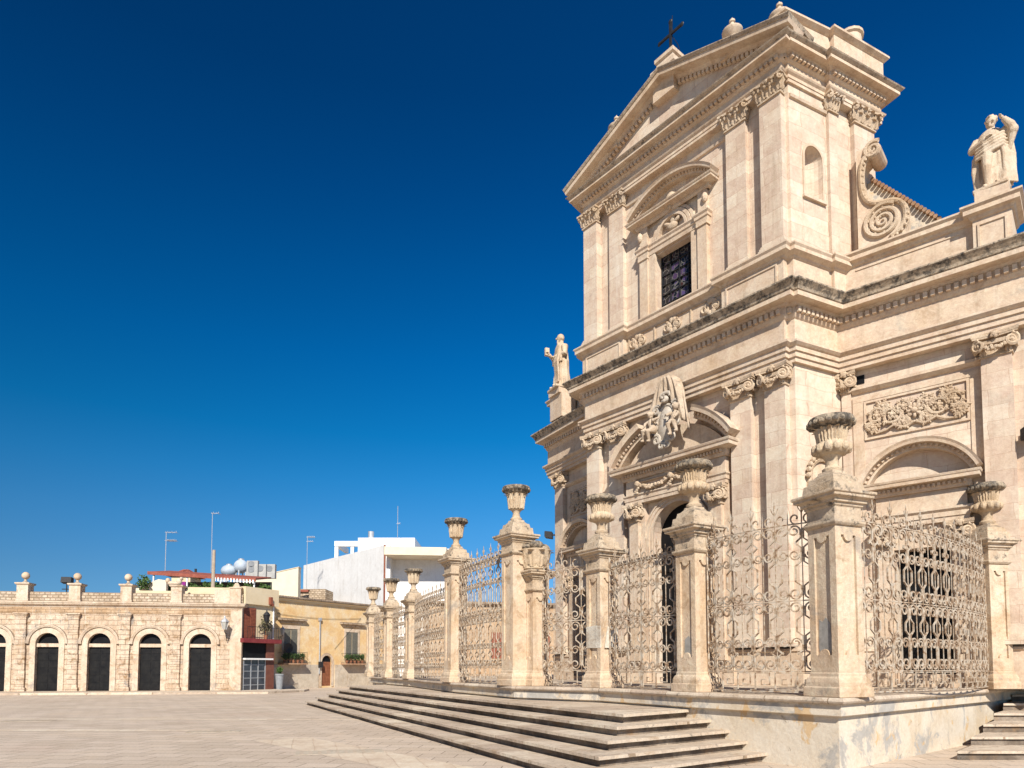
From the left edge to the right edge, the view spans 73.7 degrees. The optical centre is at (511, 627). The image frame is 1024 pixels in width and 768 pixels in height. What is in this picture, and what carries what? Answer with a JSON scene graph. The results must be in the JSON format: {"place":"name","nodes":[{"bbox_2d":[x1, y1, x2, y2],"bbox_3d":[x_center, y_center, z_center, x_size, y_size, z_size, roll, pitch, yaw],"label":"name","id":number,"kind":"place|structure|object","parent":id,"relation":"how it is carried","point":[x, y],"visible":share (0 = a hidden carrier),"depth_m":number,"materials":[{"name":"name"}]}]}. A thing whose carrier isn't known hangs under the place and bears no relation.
{"place":"outdoors","nodes":[
{"label":"outdoors","id":0,"kind":"place"},
{"bbox_2d":[0,720,53,721],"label":"band","id":1,"kind":"object","parent":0,"point":[25,720],"visible":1,"depth_m":22.89,"materials":[{"name":"grey stone"}]},
{"bbox_2d":[0,689,308,694],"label":"pavement","id":2,"kind":"structure","parent":0,"point":[268,691],"depth_m":45.36,"materials":[{"name":"stone"}]},
{"bbox_2d":[0,572,248,690],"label":"stone arcade","id":3,"kind":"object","parent":2,"relation":"on","point":[76,637],"visible":0.98,"depth_m":47.48},
{"bbox_2d":[60,577,73,591],"bbox_3d":[-31.021,-2.984,47.609,0.660,1.080,0.450,0,-3,-8],"label":"roof floodlight","id":4,"kind":"object","parent":3,"relation":"on","point":[65,580],"visible":0.89,"depth_m":47.49,"materials":[{"name":"black metal"}]},
{"bbox_2d":[136,587,221,593],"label":"terrace wall","id":5,"kind":"structure","parent":3,"relation":"on","point":[201,590],"depth_m":49.93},
{"bbox_2d":[135,574,150,590],"bbox_3d":[-27.708,-3.155,51.255,1.084,1.801,1.138,0,-3,0],"label":"potted plant","id":6,"kind":"object","parent":5,"relation":"on","point":[143,582],"visible":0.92,"depth_m":51.14,"materials":[{"name":"green plant"}]},
{"bbox_2d":[136,579,167,590],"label":"stair wall","id":7,"kind":"structure","parent":5,"relation":"on","point":[158,585],"depth_m":51.77,"materials":[{"name":"beige paint"}]},
{"bbox_2d":[211,550,215,587],"bbox_3d":[-22.013,-3.657,50.294,0.277,4.149,0.277,0,-3,0],"label":"wooden pole","id":8,"kind":"object","parent":5,"relation":"on","point":[213,569],"visible":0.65,"depth_m":50.24,"materials":[{"name":"brown wood"}]},
{"bbox_2d":[147,571,271,590],"bbox_3d":[-24.391,-2.944,54.830,8.937,3.750,3.660,0,-3,0],"label":"terrace canopy","id":9,"kind":"object","parent":3,"relation":"on","point":[243,578],"visible":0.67,"depth_m":53.26,"materials":[{"name":"red fabric"}]},
{"bbox_2d":[165,531,176,570],"bbox_3d":[-27.739,-6.060,55.441,0.950,3.603,0.700,0,-3,0],"label":"roof aerial","id":10,"kind":"object","parent":9,"relation":"on","point":[172,540],"visible":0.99,"depth_m":55.46,"materials":[{"name":"metal"}]},
{"bbox_2d":[211,512,218,563],"bbox_3d":[-23.306,-6.717,53.475,0.600,4.757,0.700,0,-3,0],"label":"roof aerial","id":11,"kind":"object","parent":9,"relation":"on","point":[213,513],"visible":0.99,"depth_m":53.47,"materials":[{"name":"metal"}]},
{"bbox_2d":[221,616,228,640],"bbox_3d":[-20.177,0.069,47.896,0.557,1.774,0.948,2,-4,-30],"label":"wall lantern","id":12,"kind":"object","parent":3,"relation":"attached to","point":[224,622],"depth_m":47.66,"materials":[{"name":"white glass"}]},
{"bbox_2d":[187,586,281,689],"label":"shop house","id":13,"kind":"structure","parent":2,"relation":"on","point":[258,662],"depth_m":50.13,"materials":[{"name":"red paint"}]},
{"bbox_2d":[203,581,210,586],"bbox_3d":[-23.546,-2.894,52.792,1.091,1.457,1.216,0,-3,0],"label":"potted plant","id":14,"kind":"object","parent":13,"relation":"on","point":[207,584],"visible":0.21,"depth_m":52.53,"materials":[{"name":"green plant"}]},
{"bbox_2d":[215,582,223,587],"bbox_3d":[-22.797,-2.838,52.873,1.158,1.353,1.134,0,-3,0],"label":"potted plant","id":15,"kind":"object","parent":13,"relation":"on","point":[220,586],"visible":0.34,"depth_m":52.79,"materials":[{"name":"green plant"}]},
{"bbox_2d":[242,660,265,689],"bbox_3d":[-18.808,3.443,49.811,0.095,2.220,2.072,-2,-4,27],"label":"shop window","id":16,"kind":"structure","parent":13,"relation":"in","point":[254,671],"depth_m":49.81,"materials":[{"name":"grey glass"}]},
{"bbox_2d":[259,610,269,631],"bbox_3d":[-18.215,-0.484,50.123,1.053,1.632,0.552,-2,-4,27],"label":"wall lantern","id":17,"kind":"object","parent":13,"relation":"attached to","point":[266,614],"depth_m":49.91,"materials":[{"name":"black metal"}]},
{"bbox_2d":[258,583,271,589],"bbox_3d":[-19.379,-2.822,53.287,1.183,1.370,1.173,0,-3,0],"label":"potted plant","id":18,"kind":"object","parent":13,"relation":"on","point":[267,586],"visible":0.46,"depth_m":53.10,"materials":[{"name":"green plant"}]},
{"bbox_2d":[258,616,272,638],"bbox_3d":[-18.297,-0.083,50.647,1.025,1.876,1.058,0,-3,0],"label":"potted plant","id":19,"kind":"object","parent":13,"relation":"on","point":[267,629],"visible":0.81,"depth_m":50.53,"materials":[{"name":"plant"}]},
{"bbox_2d":[275,666,283,688],"bbox_3d":[-17.262,3.716,50.702,0.660,1.738,0.643,0,-3,0],"label":"potted plant","id":20,"kind":"object","parent":2,"relation":"on","point":[279,677],"visible":1,"depth_m":50.50,"materials":[{"name":"green plant"}]},
{"bbox_2d":[274,595,383,688],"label":"yellow house","id":21,"kind":"structure","parent":2,"relation":"on","point":[324,637],"depth_m":59.24,"materials":[{"name":"yellow plaster"},{"name":"stone"},{"name":"wood"}]},
{"bbox_2d":[168,569,204,581],"bbox_3d":[-28.281,-2.918,59.266,2.400,4.250,2.400,0,-3,0],"label":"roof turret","id":22,"kind":"object","parent":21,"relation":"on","point":[190,579],"visible":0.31,"depth_m":58.75,"materials":[{"name":"red tile"}]},
{"bbox_2d":[221,564,235,581],"bbox_3d":[-25.024,-4.256,60.345,1.360,2.788,1.360,0,-3,0],"label":"water tank","id":23,"kind":"object","parent":21,"relation":"on","point":[228,569],"visible":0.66,"depth_m":59.88,"materials":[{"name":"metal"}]},
{"bbox_2d":[233,558,246,581],"bbox_3d":[-23.969,-4.655,60.368,1.240,2.940,1.240,0,-3,0],"label":"water tank","id":24,"kind":"object","parent":21,"relation":"on","point":[240,565],"visible":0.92,"depth_m":59.99,"materials":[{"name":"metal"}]},
{"bbox_2d":[279,626,284,639],"bbox_3d":[-18.752,0.511,55.440,0.775,1.348,0.456,-2,-4,34],"label":"wall lantern","id":25,"kind":"object","parent":21,"relation":"attached to","point":[282,629],"depth_m":55.26,"materials":[{"name":"black metal"}]},
{"bbox_2d":[281,653,287,662],"bbox_3d":[-18.520,2.435,55.645,0.497,0.904,0.539,0,-3,0],"label":"potted plant","id":26,"kind":"object","parent":21,"relation":"on","point":[283,657],"visible":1,"depth_m":55.55,"materials":[{"name":"green plant"}]},
{"bbox_2d":[284,643,292,652],"bbox_3d":[-18.471,1.680,56.065,0.450,0.827,0.840,-2,-4,34],"label":"wall dish","id":27,"kind":"object","parent":21,"relation":"attached to","point":[288,647],"depth_m":55.98,"materials":[{"name":"black metal"}]},
{"bbox_2d":[296,653,300,662],"bbox_3d":[-17.769,2.519,56.704,0.532,0.858,0.516,0,-3,0],"label":"potted plant","id":28,"kind":"object","parent":21,"relation":"on","point":[298,657],"visible":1,"depth_m":56.66,"materials":[{"name":"green plant"}]},
{"bbox_2d":[300,589,332,599],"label":"attic room","id":29,"kind":"object","parent":21,"relation":"on","point":[325,594],"visible":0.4,"depth_m":70.33,"materials":[{"name":"beige brick"}]},
{"bbox_2d":[306,536,315,588],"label":"roof aerial","id":30,"kind":"object","parent":29,"relation":"on","point":[307,541],"visible":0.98,"depth_m":72.62,"materials":[{"name":"metal"}]},
{"bbox_2d":[246,561,258,575],"bbox_3d":[-22.526,-5.022,59.375,0.960,1.550,0.465,0,-3,0],"label":"air conditioner","id":31,"kind":"object","parent":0,"point":[252,568],"visible":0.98,"depth_m":59.18,"materials":[{"name":"white metal"}]},
{"bbox_2d":[259,564,266,576],"bbox_3d":[-21.854,-4.896,59.668,0.840,1.250,0.465,0,-3,0],"label":"air conditioner","id":32,"kind":"object","parent":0,"point":[262,570],"visible":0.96,"depth_m":59.48,"materials":[{"name":"white metal"}]},
{"bbox_2d":[267,564,276,578],"bbox_3d":[-21.173,-4.920,59.970,0.840,1.250,0.465,0,-3,0],"label":"air conditioner","id":33,"kind":"object","parent":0,"point":[271,570],"visible":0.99,"depth_m":59.78,"materials":[{"name":"white metal"}]},
{"bbox_2d":[303,531,447,675],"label":"white building","id":34,"kind":"structure","parent":0,"point":[371,562],"depth_m":69.31,"materials":[{"name":"paint"}]},
{"bbox_2d":[397,511,399,540],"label":"roof aerial","id":35,"kind":"object","parent":34,"relation":"on","point":[397,525],"visible":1,"depth_m":70.71,"materials":[{"name":"metal"}]},
{"bbox_2d":[379,578,402,677],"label":"fence pier","id":36,"kind":"structure","parent":0,"point":[389,604],"depth_m":34.41,"materials":[{"name":"stone"}]},
{"bbox_2d":[373,610,383,675],"bbox_3d":[-7.064,0.779,36.537,0.185,3.650,3.593,1,-4,-24],"label":"iron grille","id":37,"kind":"object","parent":36,"relation":"attached to","point":[377,639],"visible":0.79,"depth_m":36.51,"materials":[{"name":"beige metal"}]},
{"bbox_2d":[400,568,425,678],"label":"fence pier","id":38,"kind":"structure","parent":0,"point":[409,600],"depth_m":30.98,"materials":[{"name":"stone"}]},
{"bbox_2d":[392,603,404,676],"bbox_3d":[-5.378,0.570,32.904,0.135,3.650,3.196,2,-4,-25],"label":"iron grille","id":39,"kind":"object","parent":38,"relation":"attached to","point":[396,638],"visible":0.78,"depth_m":33.08,"materials":[{"name":"beige metal"}]},
{"bbox_2d":[437,517,474,681],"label":"fence pier","id":40,"kind":"structure","parent":0,"point":[450,561],"depth_m":23.86,"materials":[{"name":"stone"}]},
{"bbox_2d":[422,601,554,675],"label":"house","id":41,"kind":"structure","parent":0,"point":[551,610],"depth_m":63.08,"materials":[{"name":"grey tile"}]},
{"bbox_2d":[0,687,1023,767],"bbox_3d":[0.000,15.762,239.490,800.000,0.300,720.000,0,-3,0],"label":"plaza","id":42,"kind":"structure","parent":0,"point":[243,748],"depth_m":17.46,"materials":[{"name":"beige stone"}]},
{"bbox_2d":[0,729,204,730],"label":"paving band","id":43,"kind":"object","parent":42,"relation":"on","point":[90,730],"visible":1,"depth_m":19.34,"materials":[{"name":"beige stone"}]},
{"bbox_2d":[0,718,359,719],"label":"paving band","id":44,"kind":"object","parent":42,"relation":"on","point":[178,719],"depth_m":23.40,"materials":[{"name":"beige stone"}]},
{"bbox_2d":[129,707,275,707],"bbox_3d":[-35.250,3.572,30.745,49.508,0.001,0.400,0,-3,1],"label":"paving band","id":45,"kind":"object","parent":42,"relation":"on","point":[202,707],"visible":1,"depth_m":30.32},
{"bbox_2d":[244,567,301,596],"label":"gable house","id":46,"kind":"structure","parent":42,"relation":"on","point":[286,582],"depth_m":66.37,"materials":[{"name":"beige paint"}]},
{"bbox_2d":[295,749,383,754],"bbox_3d":[-3.648,2.634,14.485,1.800,0.009,0.640,1,-3,-15],"label":"band","id":47,"kind":"object","parent":42,"relation":"on","point":[337,751],"visible":1,"depth_m":14.50,"materials":[{"name":"grey stone"}]},
{"bbox_2d":[257,737,472,767],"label":"paving band","id":48,"kind":"object","parent":42,"relation":"on","point":[384,759],"visible":1,"depth_m":13.88,"materials":[{"name":"beige stone"}]},
{"bbox_2d":[305,685,766,767],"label":"front steps","id":49,"kind":"structure","parent":42,"relation":"on","point":[543,734],"depth_m":14.07,"materials":[{"name":"stone"}]},
{"bbox_2d":[369,674,1023,767],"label":"stone terrace","id":50,"kind":"structure","parent":42,"relation":"on","point":[796,729],"depth_m":13.61,"materials":[{"name":"stone"}]},
{"bbox_2d":[363,587,382,676],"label":"fence pier","id":51,"kind":"structure","parent":50,"relation":"on","point":[372,608],"depth_m":38.26,"materials":[{"name":"stone"}]},
{"bbox_2d":[414,581,443,679],"bbox_3d":[-3.369,0.213,27.590,0.285,3.750,6.985,1,-4,-19],"label":"iron grille","id":52,"kind":"object","parent":50,"relation":"on","point":[420,647],"visible":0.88,"depth_m":27.11,"materials":[{"name":"beige metal"}]},
{"bbox_2d":[458,543,501,682],"bbox_3d":[-0.974,-0.416,21.881,0.137,4.350,4.216,2,-4,-26],"label":"wrought iron fence","id":53,"kind":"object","parent":50,"relation":"on","point":[470,566],"depth_m":21.89,"materials":[{"name":"beige metal"}]},
{"bbox_2d":[492,484,539,685],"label":"fence pier","id":54,"kind":"structure","parent":50,"relation":"on","point":[515,535],"depth_m":19.53,"materials":[{"name":"stone"}]},
{"bbox_2d":[519,540,556,685],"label":"fence pier","id":55,"kind":"structure","parent":50,"relation":"on","point":[534,555],"depth_m":19.37,"materials":[{"name":"stone"}]},
{"bbox_2d":[542,550,586,684],"bbox_3d":[1.433,-0.276,18.664,0.255,3.700,1.895,3,-5,-43],"label":"iron grille","id":56,"kind":"object","parent":50,"relation":"on","point":[547,590],"visible":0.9,"depth_m":18.59,"materials":[{"name":"beige metal"}]},
{"bbox_2d":[576,493,627,687],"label":"fence pier","id":57,"kind":"structure","parent":50,"relation":"on","point":[596,553],"depth_m":17.66,"materials":[{"name":"stone"}]},
{"bbox_2d":[609,536,676,687],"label":"iron gate","id":58,"kind":"structure","parent":50,"relation":"on","point":[641,560],"depth_m":16.30,"materials":[{"name":"beige metal"}]},
{"bbox_2d":[706,505,810,692],"bbox_3d":[4.839,-0.570,13.564,0.255,3.700,2.534,2,-4,-36],"label":"iron grille","id":59,"kind":"object","parent":50,"relation":"on","point":[716,644],"visible":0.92,"depth_m":13.47,"materials":[{"name":"beige metal"}]},
{"bbox_2d":[530,1,1023,688],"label":"church","id":60,"kind":"structure","parent":50,"relation":"on","point":[772,265],"depth_m":19.60,"materials":[{"name":"stone"}]},
{"bbox_2d":[544,531,554,538],"bbox_3d":[1.697,-4.074,30.105,0.495,0.320,0.400,-1,-3,12],"label":"wall floodlight","id":61,"kind":"object","parent":60,"relation":"attached to","point":[548,534],"depth_m":29.94,"materials":[{"name":"black metal"}]},
{"bbox_2d":[544,334,569,393],"bbox_3d":[1.985,-11.213,28.874,0.999,2.457,1.121,1,-4,-20],"label":"statue","id":62,"kind":"object","parent":60,"relation":"on","point":[560,360],"visible":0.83,"depth_m":28.55,"materials":[{"name":"stone"}]},
{"bbox_2d":[624,161,721,351],"bbox_3d":[5.243,-11.967,22.188,0.800,5.449,3.700,3,-4,-39],"label":"great window","id":63,"kind":"structure","parent":60,"relation":"in","point":[685,270],"depth_m":22.22,"materials":[{"name":"stone"}]},
{"bbox_2d":[968,114,1018,200],"bbox_3d":[12.357,-12.178,17.514,0.756,2.092,1.070,3,-5,-45],"label":"statue","id":64,"kind":"object","parent":60,"relation":"on","point":[992,150],"visible":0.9,"depth_m":17.32,"materials":[{"name":"stone"}]},
{"bbox_2d":[1020,427,1023,440],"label":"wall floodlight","id":65,"kind":"object","parent":60,"relation":"attached to","point":[1021,434],"depth_m":16.57,"materials":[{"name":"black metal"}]},
{"bbox_2d":[861,500,988,692],"bbox_3d":[8.940,-0.542,14.493,6.897,3.750,0.355,2,-4,-37],"label":"iron grille","id":66,"kind":"object","parent":50,"relation":"on","point":[964,550],"visible":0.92,"depth_m":13.99,"materials":[{"name":"beige metal"}]},
{"bbox_2d":[957,481,1022,688],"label":"fence pier","id":67,"kind":"structure","parent":50,"relation":"on","point":[998,542],"depth_m":16.64,"materials":[{"name":"stone"}]},
{"bbox_2d":[957,694,1023,759],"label":"side steps","id":68,"kind":"structure","parent":42,"relation":"on","point":[1001,737],"depth_m":14.17,"materials":[{"name":"stone"}]},
{"bbox_2d":[0,0,1023,602],"label":"sky","id":69,"kind":"structure","parent":0,"point":[290,271],"materials":[{"name":"blue"}]},
{"bbox_2d":[662,458,726,691],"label":"fence pier","id":70,"kind":"structure","parent":0,"point":[689,529],"depth_m":14.72,"materials":[{"name":"stone"}]},
{"bbox_2d":[791,412,876,697],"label":"fence pier","id":71,"kind":"structure","parent":0,"point":[832,500],"depth_m":12.16,"materials":[{"name":"stone"}]}
]}

